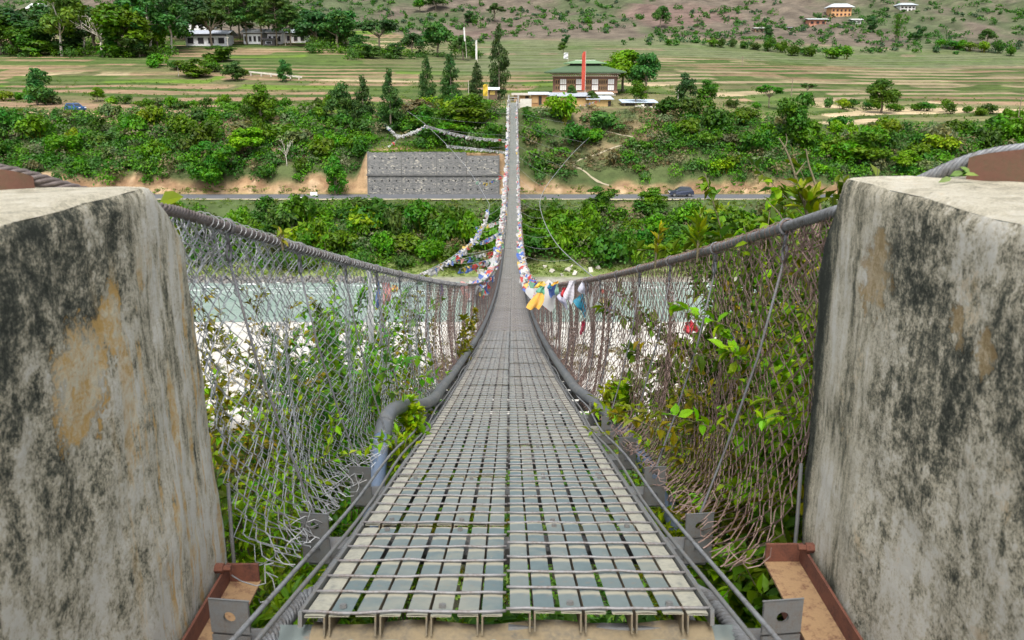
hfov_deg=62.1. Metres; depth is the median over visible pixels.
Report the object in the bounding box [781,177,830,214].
sapling
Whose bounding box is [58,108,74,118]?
shrub
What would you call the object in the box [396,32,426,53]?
broadleaf tree
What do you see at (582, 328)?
cloth
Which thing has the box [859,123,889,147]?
shrub
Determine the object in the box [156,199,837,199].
road verge
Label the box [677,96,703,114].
shrub
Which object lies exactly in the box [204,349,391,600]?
bush
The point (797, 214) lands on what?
shrub
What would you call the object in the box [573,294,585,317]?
cloth
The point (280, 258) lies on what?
shrub
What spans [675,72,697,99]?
broadleaf tree
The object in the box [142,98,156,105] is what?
shrub
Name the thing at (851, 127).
shrub
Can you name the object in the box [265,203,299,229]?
shrub
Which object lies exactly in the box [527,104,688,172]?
bushes
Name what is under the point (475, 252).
shrub
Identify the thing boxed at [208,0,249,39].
pine tree
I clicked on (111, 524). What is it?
anchor wall
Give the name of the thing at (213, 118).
shrub
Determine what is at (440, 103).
shrub
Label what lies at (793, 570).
steel channel
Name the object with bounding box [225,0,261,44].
pine tree
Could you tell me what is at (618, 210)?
shrub
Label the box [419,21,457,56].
broadleaf tree
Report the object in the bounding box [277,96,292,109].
shrub
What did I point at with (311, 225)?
shrub
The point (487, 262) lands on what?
prayer flag string
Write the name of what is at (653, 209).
shrub
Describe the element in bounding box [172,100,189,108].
shrub
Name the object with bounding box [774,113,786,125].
shrub
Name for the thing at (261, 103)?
broadleaf tree
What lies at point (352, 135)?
shrub
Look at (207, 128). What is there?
shrub
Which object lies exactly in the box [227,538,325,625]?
weed
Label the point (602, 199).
broadleaf tree
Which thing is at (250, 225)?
shrub
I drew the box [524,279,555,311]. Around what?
prayer flag string
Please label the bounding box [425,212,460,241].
shrub
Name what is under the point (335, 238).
shrub
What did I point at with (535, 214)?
shrub
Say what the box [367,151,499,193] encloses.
retaining wall
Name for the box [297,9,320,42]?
broadleaf tree
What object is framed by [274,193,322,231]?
shrub
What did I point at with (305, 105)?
shrub
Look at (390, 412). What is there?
water pipe
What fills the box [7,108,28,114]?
shrub
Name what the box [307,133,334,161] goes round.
shrub
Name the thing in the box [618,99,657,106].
open shed
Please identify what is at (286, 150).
bare tree
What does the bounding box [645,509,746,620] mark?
bush
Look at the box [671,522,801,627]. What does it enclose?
bush
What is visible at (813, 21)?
farmhouse
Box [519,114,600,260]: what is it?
tie wires
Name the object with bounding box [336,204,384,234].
shrub
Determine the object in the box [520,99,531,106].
plinth wall
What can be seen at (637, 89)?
broadleaf tree
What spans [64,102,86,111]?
car
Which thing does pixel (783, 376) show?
bush
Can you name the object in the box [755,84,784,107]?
broadleaf tree
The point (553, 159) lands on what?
shrub
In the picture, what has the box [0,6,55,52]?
broadleaf tree
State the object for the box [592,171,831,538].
slope shrub
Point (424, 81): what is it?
cypress tree
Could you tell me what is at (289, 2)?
pine tree
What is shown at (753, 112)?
shrub
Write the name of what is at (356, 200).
shrub
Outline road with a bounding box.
[154,194,832,198]
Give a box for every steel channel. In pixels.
[182,483,260,639]
[763,463,862,639]
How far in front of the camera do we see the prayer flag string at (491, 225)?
76.52 m
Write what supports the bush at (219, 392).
on the ground at (992, 78)
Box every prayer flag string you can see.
[385,125,424,137]
[412,209,489,282]
[426,125,504,142]
[440,249,501,267]
[446,145,504,153]
[458,257,497,273]
[461,274,491,302]
[475,219,504,229]
[476,174,503,185]
[479,230,503,244]
[481,256,499,281]
[493,225,504,259]
[499,172,508,230]
[504,100,510,172]
[515,100,521,221]
[516,222,526,262]
[517,262,534,291]
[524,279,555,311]
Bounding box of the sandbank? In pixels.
[194,322,715,416]
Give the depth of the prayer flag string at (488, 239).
62.72 m
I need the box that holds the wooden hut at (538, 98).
[528,92,549,105]
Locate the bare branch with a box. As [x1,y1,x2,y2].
[765,135,821,221]
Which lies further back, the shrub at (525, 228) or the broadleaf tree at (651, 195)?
the broadleaf tree at (651, 195)
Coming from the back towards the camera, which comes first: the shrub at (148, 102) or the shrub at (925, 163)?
the shrub at (148, 102)
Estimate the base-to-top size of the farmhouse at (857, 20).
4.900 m
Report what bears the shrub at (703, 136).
on the ground at (992, 78)
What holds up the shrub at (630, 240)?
on the ground at (992, 78)
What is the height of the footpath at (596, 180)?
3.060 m
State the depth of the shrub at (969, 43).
336.20 m
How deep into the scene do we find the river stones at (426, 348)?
84.67 m
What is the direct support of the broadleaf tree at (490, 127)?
on the ground at (992, 78)
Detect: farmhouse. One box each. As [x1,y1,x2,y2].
[185,30,237,45]
[188,24,216,29]
[240,29,267,43]
[264,29,285,43]
[283,28,309,42]
[751,27,764,31]
[803,18,828,25]
[824,4,853,16]
[847,19,863,23]
[894,3,917,10]
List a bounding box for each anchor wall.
[0,186,226,639]
[802,176,1023,639]
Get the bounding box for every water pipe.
[363,118,509,527]
[518,172,690,566]
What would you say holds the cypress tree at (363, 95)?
on the ground at (992, 78)
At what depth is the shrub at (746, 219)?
117.35 m
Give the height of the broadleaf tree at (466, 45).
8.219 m
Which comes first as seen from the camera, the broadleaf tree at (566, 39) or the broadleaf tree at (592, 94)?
the broadleaf tree at (592, 94)
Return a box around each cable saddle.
[0,169,34,189]
[966,149,1023,181]
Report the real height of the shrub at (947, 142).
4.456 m
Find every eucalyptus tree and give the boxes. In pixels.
[39,0,80,55]
[55,1,99,54]
[113,0,179,46]
[150,0,190,51]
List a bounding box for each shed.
[261,38,278,45]
[547,92,589,105]
[586,96,613,105]
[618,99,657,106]
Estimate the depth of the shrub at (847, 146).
139.96 m
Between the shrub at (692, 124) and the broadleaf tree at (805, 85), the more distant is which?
the broadleaf tree at (805, 85)
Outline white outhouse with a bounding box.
[595,92,613,95]
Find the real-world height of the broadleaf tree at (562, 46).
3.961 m
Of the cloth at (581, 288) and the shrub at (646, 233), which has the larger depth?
the shrub at (646, 233)
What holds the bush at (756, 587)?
on the ground at (992, 78)
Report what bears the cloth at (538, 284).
hanging from the suspension bridge
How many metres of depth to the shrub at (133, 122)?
145.96 m
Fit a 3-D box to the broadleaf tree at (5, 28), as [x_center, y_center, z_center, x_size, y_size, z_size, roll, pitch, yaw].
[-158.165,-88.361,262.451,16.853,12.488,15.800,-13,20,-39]
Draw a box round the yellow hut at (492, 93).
[487,87,499,99]
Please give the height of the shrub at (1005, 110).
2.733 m
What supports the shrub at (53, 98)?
on the ground at (992, 78)
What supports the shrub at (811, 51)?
on the ground at (992, 78)
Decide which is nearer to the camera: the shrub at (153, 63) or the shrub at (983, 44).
the shrub at (153, 63)
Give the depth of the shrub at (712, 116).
144.48 m
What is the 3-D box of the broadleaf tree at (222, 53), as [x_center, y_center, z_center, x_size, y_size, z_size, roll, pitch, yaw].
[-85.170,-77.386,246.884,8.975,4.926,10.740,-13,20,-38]
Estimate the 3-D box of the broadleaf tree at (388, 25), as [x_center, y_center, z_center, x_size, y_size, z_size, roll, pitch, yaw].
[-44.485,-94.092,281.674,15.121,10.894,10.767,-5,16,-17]
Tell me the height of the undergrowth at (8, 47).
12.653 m
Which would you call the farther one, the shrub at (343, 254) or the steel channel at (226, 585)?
the shrub at (343, 254)
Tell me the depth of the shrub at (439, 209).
119.41 m
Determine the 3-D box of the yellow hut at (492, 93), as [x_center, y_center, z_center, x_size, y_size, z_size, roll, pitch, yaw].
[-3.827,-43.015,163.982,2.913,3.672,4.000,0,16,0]
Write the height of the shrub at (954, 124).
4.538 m
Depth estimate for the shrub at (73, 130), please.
144.42 m
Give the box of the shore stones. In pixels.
[188,274,401,283]
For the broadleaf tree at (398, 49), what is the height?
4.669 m
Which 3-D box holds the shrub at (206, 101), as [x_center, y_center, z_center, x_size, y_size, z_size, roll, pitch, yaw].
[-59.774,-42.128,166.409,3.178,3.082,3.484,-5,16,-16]
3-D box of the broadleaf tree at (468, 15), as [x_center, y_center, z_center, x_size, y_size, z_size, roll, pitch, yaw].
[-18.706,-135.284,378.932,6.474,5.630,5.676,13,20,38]
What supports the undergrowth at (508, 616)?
on the ground at (992, 78)
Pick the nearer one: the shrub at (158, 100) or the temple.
the shrub at (158, 100)
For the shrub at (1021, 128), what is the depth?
146.77 m
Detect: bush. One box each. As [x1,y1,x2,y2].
[191,267,325,562]
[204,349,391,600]
[209,371,296,582]
[213,437,246,562]
[222,317,432,608]
[277,234,457,600]
[339,332,473,623]
[580,321,745,579]
[597,249,813,581]
[627,402,761,619]
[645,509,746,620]
[652,179,817,618]
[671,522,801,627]
[687,249,820,545]
[691,144,879,543]
[714,473,802,627]
[724,252,818,573]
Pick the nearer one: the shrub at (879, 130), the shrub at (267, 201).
the shrub at (267, 201)
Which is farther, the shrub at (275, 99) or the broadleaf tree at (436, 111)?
the shrub at (275, 99)
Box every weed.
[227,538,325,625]
[249,570,312,627]
[257,587,308,625]
[284,526,380,623]
[297,565,367,624]
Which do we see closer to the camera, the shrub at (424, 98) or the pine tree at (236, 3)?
the shrub at (424, 98)
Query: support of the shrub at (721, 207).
on the ground at (992, 78)
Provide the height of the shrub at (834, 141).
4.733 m
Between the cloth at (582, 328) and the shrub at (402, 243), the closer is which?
the cloth at (582, 328)
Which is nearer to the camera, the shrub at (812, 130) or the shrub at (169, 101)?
the shrub at (812, 130)
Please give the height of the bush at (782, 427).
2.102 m
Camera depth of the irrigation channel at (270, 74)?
221.27 m
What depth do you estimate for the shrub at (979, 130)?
149.40 m
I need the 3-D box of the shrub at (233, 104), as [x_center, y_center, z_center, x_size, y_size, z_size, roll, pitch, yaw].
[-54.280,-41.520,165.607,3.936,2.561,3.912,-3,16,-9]
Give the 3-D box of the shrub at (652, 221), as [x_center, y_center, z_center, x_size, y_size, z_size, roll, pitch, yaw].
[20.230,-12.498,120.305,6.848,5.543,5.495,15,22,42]
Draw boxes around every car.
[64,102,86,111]
[668,186,693,196]
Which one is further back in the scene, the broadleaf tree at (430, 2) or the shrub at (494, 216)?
the broadleaf tree at (430, 2)
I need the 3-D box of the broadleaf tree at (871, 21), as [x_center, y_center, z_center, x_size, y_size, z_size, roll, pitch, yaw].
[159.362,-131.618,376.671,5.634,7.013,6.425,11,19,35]
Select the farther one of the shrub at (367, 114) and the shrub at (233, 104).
the shrub at (233, 104)
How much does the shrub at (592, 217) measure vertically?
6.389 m
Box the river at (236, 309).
[188,282,798,321]
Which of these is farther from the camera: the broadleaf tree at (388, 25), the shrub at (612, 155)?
the broadleaf tree at (388, 25)
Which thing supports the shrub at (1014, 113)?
on the ground at (992, 78)
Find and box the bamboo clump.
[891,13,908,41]
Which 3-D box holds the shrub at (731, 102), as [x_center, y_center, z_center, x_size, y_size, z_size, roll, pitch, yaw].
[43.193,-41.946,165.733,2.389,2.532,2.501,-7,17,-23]
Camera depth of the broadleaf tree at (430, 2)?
393.03 m
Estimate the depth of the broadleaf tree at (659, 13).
368.51 m
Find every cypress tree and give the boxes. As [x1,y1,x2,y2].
[349,74,376,121]
[374,68,404,129]
[418,53,436,99]
[438,52,462,97]
[467,61,484,94]
[487,23,511,98]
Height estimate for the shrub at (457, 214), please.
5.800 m
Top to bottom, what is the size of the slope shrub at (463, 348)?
7.499 m
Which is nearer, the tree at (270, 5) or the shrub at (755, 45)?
the tree at (270, 5)
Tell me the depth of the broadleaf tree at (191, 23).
303.25 m
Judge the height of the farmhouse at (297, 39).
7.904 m
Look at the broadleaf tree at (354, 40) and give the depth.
268.68 m
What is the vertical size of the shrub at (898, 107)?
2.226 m
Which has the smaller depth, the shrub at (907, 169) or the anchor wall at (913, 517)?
the anchor wall at (913, 517)
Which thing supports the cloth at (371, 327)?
hanging from the suspension bridge
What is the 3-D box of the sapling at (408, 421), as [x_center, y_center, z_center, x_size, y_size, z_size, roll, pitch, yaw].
[-0.720,0.788,6.014,0.244,0.593,0.352,0,16,0]
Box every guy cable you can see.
[341,112,489,347]
[540,137,699,392]
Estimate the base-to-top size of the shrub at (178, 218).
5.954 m
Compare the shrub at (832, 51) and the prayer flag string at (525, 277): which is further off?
the shrub at (832, 51)
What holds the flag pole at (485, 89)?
on the ground at (992, 78)
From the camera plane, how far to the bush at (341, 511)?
5.73 m
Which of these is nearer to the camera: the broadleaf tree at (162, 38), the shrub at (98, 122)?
the shrub at (98, 122)
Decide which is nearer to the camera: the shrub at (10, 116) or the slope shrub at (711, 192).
the slope shrub at (711, 192)
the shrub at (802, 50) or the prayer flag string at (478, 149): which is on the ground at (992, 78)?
the shrub at (802, 50)
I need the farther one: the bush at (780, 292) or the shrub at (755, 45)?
the shrub at (755, 45)
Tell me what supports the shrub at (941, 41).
on the ground at (992, 78)
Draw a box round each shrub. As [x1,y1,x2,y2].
[0,90,13,100]
[0,106,26,129]
[0,128,8,142]
[0,138,15,160]
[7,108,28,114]
[13,92,22,99]
[13,112,56,141]
[22,159,43,169]
[39,94,61,104]
[42,132,84,154]
[44,150,60,157]
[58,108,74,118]
[64,127,78,148]
[73,157,89,165]
[85,129,120,145]
[88,116,107,131]
[96,102,121,116]
[100,146,118,158]
[104,95,118,103]
[108,157,132,168]
[112,94,132,103]
[118,113,150,134]
[132,100,151,106]
[135,104,168,128]
[136,161,156,171]
[139,138,170,159]
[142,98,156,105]
[145,57,160,67]
[146,53,168,63]
[153,97,163,105]
[161,95,179,107]
[164,113,197,136]
[167,60,183,69]
[170,132,202,151]
[170,201,193,229]
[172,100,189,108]
[184,117,220,143]
[185,217,220,240]
[186,99,200,107]
[187,106,218,121]
[188,246,211,266]
[198,57,219,69]
[199,97,213,107]
[199,153,210,168]
[200,209,217,216]
[203,107,223,115]
[205,116,223,127]
[206,63,222,71]
[207,331,314,584]
[211,234,243,251]
[214,94,231,108]
[222,101,240,109]
[224,135,241,150]
[224,206,249,223]
[226,120,252,134]
[229,221,259,247]
[232,215,263,242]
[238,105,252,118]
[240,303,416,623]
[241,97,254,107]
[244,275,470,619]
[251,209,267,219]
[252,117,270,136]
[252,195,276,214]
[253,165,277,182]
[254,241,277,258]
[258,274,509,621]
[262,123,303,139]
[263,299,506,621]
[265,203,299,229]
[269,96,278,106]
[272,251,288,269]
[274,130,312,147]
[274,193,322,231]
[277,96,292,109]
[282,226,322,247]
[285,252,322,272]
[292,155,308,174]
[292,226,319,246]
[294,124,312,134]
[295,102,311,110]
[297,214,330,247]
[305,207,333,223]
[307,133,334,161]
[310,97,324,107]
[311,106,325,118]
[312,129,346,147]
[318,113,332,123]
[320,230,358,252]
[322,92,336,110]
[322,113,354,133]
[331,252,348,266]
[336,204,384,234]
[344,128,370,151]
[345,220,369,238]
[348,116,371,134]
[348,195,380,208]
[352,198,398,231]
[360,112,372,123]
[367,229,395,259]
[381,207,402,233]
[387,229,424,256]
[390,251,417,270]
[392,106,410,120]
[392,203,407,214]
[401,98,438,112]
[402,199,436,238]
[409,111,435,128]
[413,234,448,263]
[415,200,448,231]
[419,95,438,102]
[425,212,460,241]
[425,219,443,240]
[428,114,442,134]
[431,94,452,108]
[433,99,445,108]
[436,248,466,268]
[443,94,474,113]
[443,236,470,256]
[448,206,467,234]
[455,210,483,251]
[469,250,492,265]
[471,222,505,256]
[483,206,500,225]
[494,218,534,247]
[510,200,531,214]
[522,205,544,231]
[523,232,550,258]
[531,209,584,241]
[537,155,563,167]
[541,207,578,225]
[541,223,573,257]
[542,91,580,124]
[545,202,558,212]
[561,121,591,149]
[567,219,602,247]
[578,202,605,230]
[580,201,601,212]
[583,110,618,128]
[584,127,608,142]
[590,229,631,263]
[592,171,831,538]
[603,225,637,235]
[605,148,621,164]
[611,225,637,261]
[613,207,627,218]
[619,215,641,231]
[620,207,822,545]
[631,200,668,215]
[631,248,647,265]
[632,140,653,151]
[633,228,654,244]
[638,212,671,242]
[646,197,814,449]
[653,96,684,114]
[662,232,682,247]
[668,231,708,259]
[673,114,699,134]
[675,200,706,223]
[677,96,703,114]
[692,129,718,147]
[700,98,715,108]
[701,103,736,131]
[703,202,733,215]
[704,207,745,234]
[706,37,718,46]
[706,223,734,243]
[709,159,735,173]
[714,205,756,235]
[717,37,725,46]
[717,134,743,146]
[721,154,743,168]
[726,98,740,107]
[729,38,737,46]
[729,107,749,124]
[734,107,762,117]
[736,128,772,156]
[739,40,749,48]
[749,42,761,49]
[750,102,761,109]
[752,121,777,140]
[752,216,763,230]
[756,202,780,215]
[762,35,776,50]
[763,39,771,51]
[774,41,787,52]
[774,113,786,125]
[774,293,802,322]
[776,208,804,231]
[785,44,799,55]
[788,126,825,148]
[797,47,807,54]
[800,224,817,250]
[803,46,815,56]
[811,163,828,174]
[817,136,850,159]
[821,97,832,107]
[824,115,853,126]
[825,47,843,58]
[827,120,848,135]
[830,141,865,161]
[834,98,854,108]
[840,44,853,58]
[841,121,858,136]
[847,98,860,107]
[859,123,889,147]
[861,101,874,109]
[863,122,881,130]
[868,157,887,170]
[870,116,901,134]
[872,102,883,109]
[883,129,901,150]
[885,103,896,109]
[893,104,904,111]
[898,166,918,174]
[903,140,931,158]
[910,103,926,110]
[915,156,942,173]
[917,101,936,110]
[920,122,958,141]
[922,134,962,151]
[923,148,954,162]
[933,38,948,47]
[939,98,953,111]
[942,103,957,113]
[944,40,959,49]
[944,116,975,135]
[954,39,968,48]
[960,41,978,50]
[962,105,973,112]
[973,107,988,115]
[973,126,1007,136]
[977,40,991,52]
[978,103,998,112]
[979,125,1007,148]
[985,116,1009,126]
[991,39,1006,52]
[991,111,1023,139]
[1003,107,1012,115]
[1005,45,1016,55]
[1006,109,1023,116]
[1016,119,1023,138]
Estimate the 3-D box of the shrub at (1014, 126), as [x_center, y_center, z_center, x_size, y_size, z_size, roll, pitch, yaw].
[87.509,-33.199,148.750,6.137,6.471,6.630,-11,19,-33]
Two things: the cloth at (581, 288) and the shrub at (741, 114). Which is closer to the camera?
the cloth at (581, 288)
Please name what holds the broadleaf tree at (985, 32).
on the ground at (992, 78)
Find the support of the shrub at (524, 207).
on the ground at (992, 78)
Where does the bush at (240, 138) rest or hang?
on the ground at (992, 78)
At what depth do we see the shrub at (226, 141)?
142.72 m
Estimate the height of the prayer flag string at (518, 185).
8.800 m
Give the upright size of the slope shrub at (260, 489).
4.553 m
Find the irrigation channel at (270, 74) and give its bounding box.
[249,71,301,78]
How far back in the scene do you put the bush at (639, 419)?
4.55 m
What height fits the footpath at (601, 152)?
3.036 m
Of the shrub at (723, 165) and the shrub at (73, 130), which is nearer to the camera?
the shrub at (723, 165)
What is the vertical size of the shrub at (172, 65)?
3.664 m
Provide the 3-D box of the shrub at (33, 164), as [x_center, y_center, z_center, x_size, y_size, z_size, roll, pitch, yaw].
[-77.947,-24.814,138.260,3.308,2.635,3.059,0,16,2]
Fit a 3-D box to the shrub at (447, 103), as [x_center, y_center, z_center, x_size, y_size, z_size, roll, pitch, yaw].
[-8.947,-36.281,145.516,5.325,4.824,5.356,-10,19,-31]
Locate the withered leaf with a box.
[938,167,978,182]
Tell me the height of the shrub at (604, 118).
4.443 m
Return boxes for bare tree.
[71,13,102,56]
[278,136,292,164]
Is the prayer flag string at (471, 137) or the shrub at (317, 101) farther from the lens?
the shrub at (317, 101)
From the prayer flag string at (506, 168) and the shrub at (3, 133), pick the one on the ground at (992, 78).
the shrub at (3, 133)
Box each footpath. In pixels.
[573,165,608,185]
[574,145,621,163]
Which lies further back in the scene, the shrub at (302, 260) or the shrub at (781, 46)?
the shrub at (781, 46)
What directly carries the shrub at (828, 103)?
on the ground at (992, 78)
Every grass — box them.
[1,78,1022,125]
[153,184,837,276]
[369,140,495,152]
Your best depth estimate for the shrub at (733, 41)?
331.89 m
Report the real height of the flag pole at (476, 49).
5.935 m
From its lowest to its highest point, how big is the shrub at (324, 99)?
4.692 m
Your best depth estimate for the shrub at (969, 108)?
182.21 m
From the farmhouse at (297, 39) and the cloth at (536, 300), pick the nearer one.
the cloth at (536, 300)
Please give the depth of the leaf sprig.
2.75 m
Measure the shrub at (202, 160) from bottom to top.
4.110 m
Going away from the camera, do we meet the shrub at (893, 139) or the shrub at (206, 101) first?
the shrub at (893, 139)
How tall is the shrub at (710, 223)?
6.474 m
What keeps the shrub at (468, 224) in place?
on the ground at (992, 78)
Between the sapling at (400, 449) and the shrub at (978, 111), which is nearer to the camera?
the sapling at (400, 449)
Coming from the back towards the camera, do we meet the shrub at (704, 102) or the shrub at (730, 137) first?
the shrub at (704, 102)
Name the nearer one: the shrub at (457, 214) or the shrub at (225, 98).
the shrub at (457, 214)
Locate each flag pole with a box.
[475,40,476,59]
[483,84,487,95]
[581,52,585,89]
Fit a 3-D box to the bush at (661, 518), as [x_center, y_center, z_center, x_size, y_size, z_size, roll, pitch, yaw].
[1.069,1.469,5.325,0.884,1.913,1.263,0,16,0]
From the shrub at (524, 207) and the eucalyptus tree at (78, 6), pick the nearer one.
the shrub at (524, 207)
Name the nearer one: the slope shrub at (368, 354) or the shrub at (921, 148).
the slope shrub at (368, 354)
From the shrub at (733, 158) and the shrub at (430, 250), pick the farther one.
the shrub at (733, 158)
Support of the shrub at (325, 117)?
on the ground at (992, 78)
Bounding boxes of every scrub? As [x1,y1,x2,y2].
[0,0,1023,53]
[199,324,705,414]
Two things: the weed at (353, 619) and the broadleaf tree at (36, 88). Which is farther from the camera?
the broadleaf tree at (36, 88)
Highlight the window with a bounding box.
[532,97,537,102]
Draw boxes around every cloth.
[366,270,373,342]
[375,282,380,307]
[381,282,390,304]
[526,283,546,309]
[535,281,542,287]
[536,286,544,294]
[554,284,558,294]
[557,292,566,308]
[563,280,574,303]
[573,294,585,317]
[578,276,590,293]
[580,319,584,334]
[590,281,598,306]
[673,294,676,316]
[683,320,697,334]
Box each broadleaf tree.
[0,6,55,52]
[0,14,25,54]
[4,26,53,56]
[11,19,54,53]
[22,68,57,104]
[26,3,63,37]
[48,28,91,51]
[76,5,121,50]
[88,2,160,55]
[88,87,104,101]
[96,34,125,55]
[113,3,152,20]
[119,37,154,56]
[147,25,168,47]
[151,7,193,47]
[172,58,212,77]
[180,0,194,39]
[181,0,225,29]
[186,139,235,187]
[189,8,235,45]
[201,45,237,61]
[220,61,245,79]
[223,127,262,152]
[243,82,275,122]
[276,58,292,81]
[292,11,331,40]
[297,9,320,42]
[313,9,356,47]
[317,22,345,44]
[323,80,354,119]
[323,155,348,194]
[335,9,363,44]
[345,34,369,53]
[355,19,398,45]
[356,44,380,57]
[383,43,404,56]
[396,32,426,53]
[408,106,446,128]
[412,0,425,11]
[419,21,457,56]
[421,122,471,143]
[424,0,449,9]
[441,93,491,127]
[447,34,474,59]
[463,11,475,22]
[480,122,503,149]
[486,3,506,21]
[521,106,531,114]
[558,42,567,50]
[561,34,570,41]
[567,85,576,92]
[582,186,618,211]
[587,90,599,98]
[602,49,639,90]
[625,52,660,92]
[625,80,648,101]
[637,186,668,205]
[651,5,671,27]
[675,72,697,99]
[696,78,719,101]
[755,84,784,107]
[763,24,773,35]
[776,90,824,148]
[800,83,817,91]
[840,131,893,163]
[865,78,901,112]
[866,16,878,29]
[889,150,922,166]
[911,25,926,38]
[978,28,998,43]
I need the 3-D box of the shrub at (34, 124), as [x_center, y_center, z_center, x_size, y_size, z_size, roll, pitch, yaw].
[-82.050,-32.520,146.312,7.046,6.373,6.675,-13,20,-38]
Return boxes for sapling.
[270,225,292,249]
[386,422,421,475]
[395,393,427,446]
[589,368,667,435]
[593,373,624,428]
[650,220,670,267]
[684,205,712,261]
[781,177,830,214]
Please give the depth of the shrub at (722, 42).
329.66 m
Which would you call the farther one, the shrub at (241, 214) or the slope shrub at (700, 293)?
the shrub at (241, 214)
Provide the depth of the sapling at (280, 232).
3.34 m
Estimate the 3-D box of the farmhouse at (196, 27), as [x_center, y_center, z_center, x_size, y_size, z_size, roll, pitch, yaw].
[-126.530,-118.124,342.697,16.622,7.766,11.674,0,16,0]
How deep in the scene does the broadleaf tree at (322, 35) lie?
290.42 m
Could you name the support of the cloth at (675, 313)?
hanging from the suspension bridge
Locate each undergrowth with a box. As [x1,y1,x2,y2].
[0,34,485,59]
[0,93,1023,185]
[172,194,831,269]
[210,411,727,623]
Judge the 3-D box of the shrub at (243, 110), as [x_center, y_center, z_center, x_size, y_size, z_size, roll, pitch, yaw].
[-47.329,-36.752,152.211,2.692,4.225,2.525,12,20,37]
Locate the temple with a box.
[544,60,626,95]
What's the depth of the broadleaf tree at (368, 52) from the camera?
257.75 m
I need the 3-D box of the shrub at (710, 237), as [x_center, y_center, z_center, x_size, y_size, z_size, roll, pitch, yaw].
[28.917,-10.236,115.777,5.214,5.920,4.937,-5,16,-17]
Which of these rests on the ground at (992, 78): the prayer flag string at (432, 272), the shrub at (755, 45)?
the shrub at (755, 45)
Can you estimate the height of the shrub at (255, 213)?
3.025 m
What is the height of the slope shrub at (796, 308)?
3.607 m
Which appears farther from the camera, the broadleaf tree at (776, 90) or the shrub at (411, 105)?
the broadleaf tree at (776, 90)
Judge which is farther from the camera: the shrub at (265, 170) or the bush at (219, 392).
the shrub at (265, 170)
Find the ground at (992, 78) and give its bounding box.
[0,0,1023,622]
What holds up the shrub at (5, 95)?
on the ground at (992, 78)
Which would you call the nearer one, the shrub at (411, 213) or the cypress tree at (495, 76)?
the shrub at (411, 213)
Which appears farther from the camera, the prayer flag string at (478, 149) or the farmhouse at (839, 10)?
the farmhouse at (839, 10)
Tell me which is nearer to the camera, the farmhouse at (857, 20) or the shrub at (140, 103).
the shrub at (140, 103)
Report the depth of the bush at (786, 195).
3.85 m
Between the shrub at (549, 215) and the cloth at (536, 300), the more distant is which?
the shrub at (549, 215)
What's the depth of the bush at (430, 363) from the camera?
8.50 m
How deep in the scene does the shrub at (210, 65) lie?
227.84 m
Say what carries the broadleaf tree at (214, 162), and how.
on the ground at (992, 78)
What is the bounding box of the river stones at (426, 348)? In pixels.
[203,320,682,404]
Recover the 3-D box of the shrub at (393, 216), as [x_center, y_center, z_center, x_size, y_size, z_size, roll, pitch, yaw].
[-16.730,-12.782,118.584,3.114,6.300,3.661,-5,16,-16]
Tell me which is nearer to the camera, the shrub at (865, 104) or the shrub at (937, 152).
the shrub at (937, 152)
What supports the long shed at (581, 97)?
on the ground at (992, 78)
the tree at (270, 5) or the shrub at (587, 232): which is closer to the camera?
the shrub at (587, 232)
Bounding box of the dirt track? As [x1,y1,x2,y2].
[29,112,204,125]
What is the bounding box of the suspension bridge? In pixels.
[0,95,1023,639]
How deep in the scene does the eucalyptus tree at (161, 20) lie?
261.79 m
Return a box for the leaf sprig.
[160,191,182,238]
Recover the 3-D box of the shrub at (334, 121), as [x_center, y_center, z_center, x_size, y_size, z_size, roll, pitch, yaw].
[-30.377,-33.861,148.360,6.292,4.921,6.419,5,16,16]
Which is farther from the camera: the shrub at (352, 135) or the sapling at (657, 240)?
the shrub at (352, 135)
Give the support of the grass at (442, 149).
on the ground at (992, 78)
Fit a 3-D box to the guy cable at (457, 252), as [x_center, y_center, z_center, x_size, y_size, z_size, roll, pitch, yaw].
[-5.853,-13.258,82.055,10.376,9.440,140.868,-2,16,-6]
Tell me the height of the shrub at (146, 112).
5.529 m
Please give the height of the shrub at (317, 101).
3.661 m
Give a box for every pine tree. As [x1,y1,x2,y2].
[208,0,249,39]
[215,0,253,38]
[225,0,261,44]
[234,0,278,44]
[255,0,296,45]
[270,0,299,28]
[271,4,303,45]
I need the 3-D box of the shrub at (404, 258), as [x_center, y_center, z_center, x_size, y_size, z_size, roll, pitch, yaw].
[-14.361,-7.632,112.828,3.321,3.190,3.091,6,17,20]
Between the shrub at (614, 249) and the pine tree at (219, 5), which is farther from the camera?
the pine tree at (219, 5)
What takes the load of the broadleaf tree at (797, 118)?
on the ground at (992, 78)
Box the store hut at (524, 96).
[511,93,529,100]
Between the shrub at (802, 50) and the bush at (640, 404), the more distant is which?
the shrub at (802, 50)
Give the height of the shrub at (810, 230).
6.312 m
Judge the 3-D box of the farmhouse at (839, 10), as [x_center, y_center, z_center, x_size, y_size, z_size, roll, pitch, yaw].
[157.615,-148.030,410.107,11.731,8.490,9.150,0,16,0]
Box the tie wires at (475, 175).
[408,110,504,262]
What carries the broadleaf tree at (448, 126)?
on the ground at (992, 78)
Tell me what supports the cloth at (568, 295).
hanging from the suspension bridge
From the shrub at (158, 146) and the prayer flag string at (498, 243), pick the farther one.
the shrub at (158, 146)

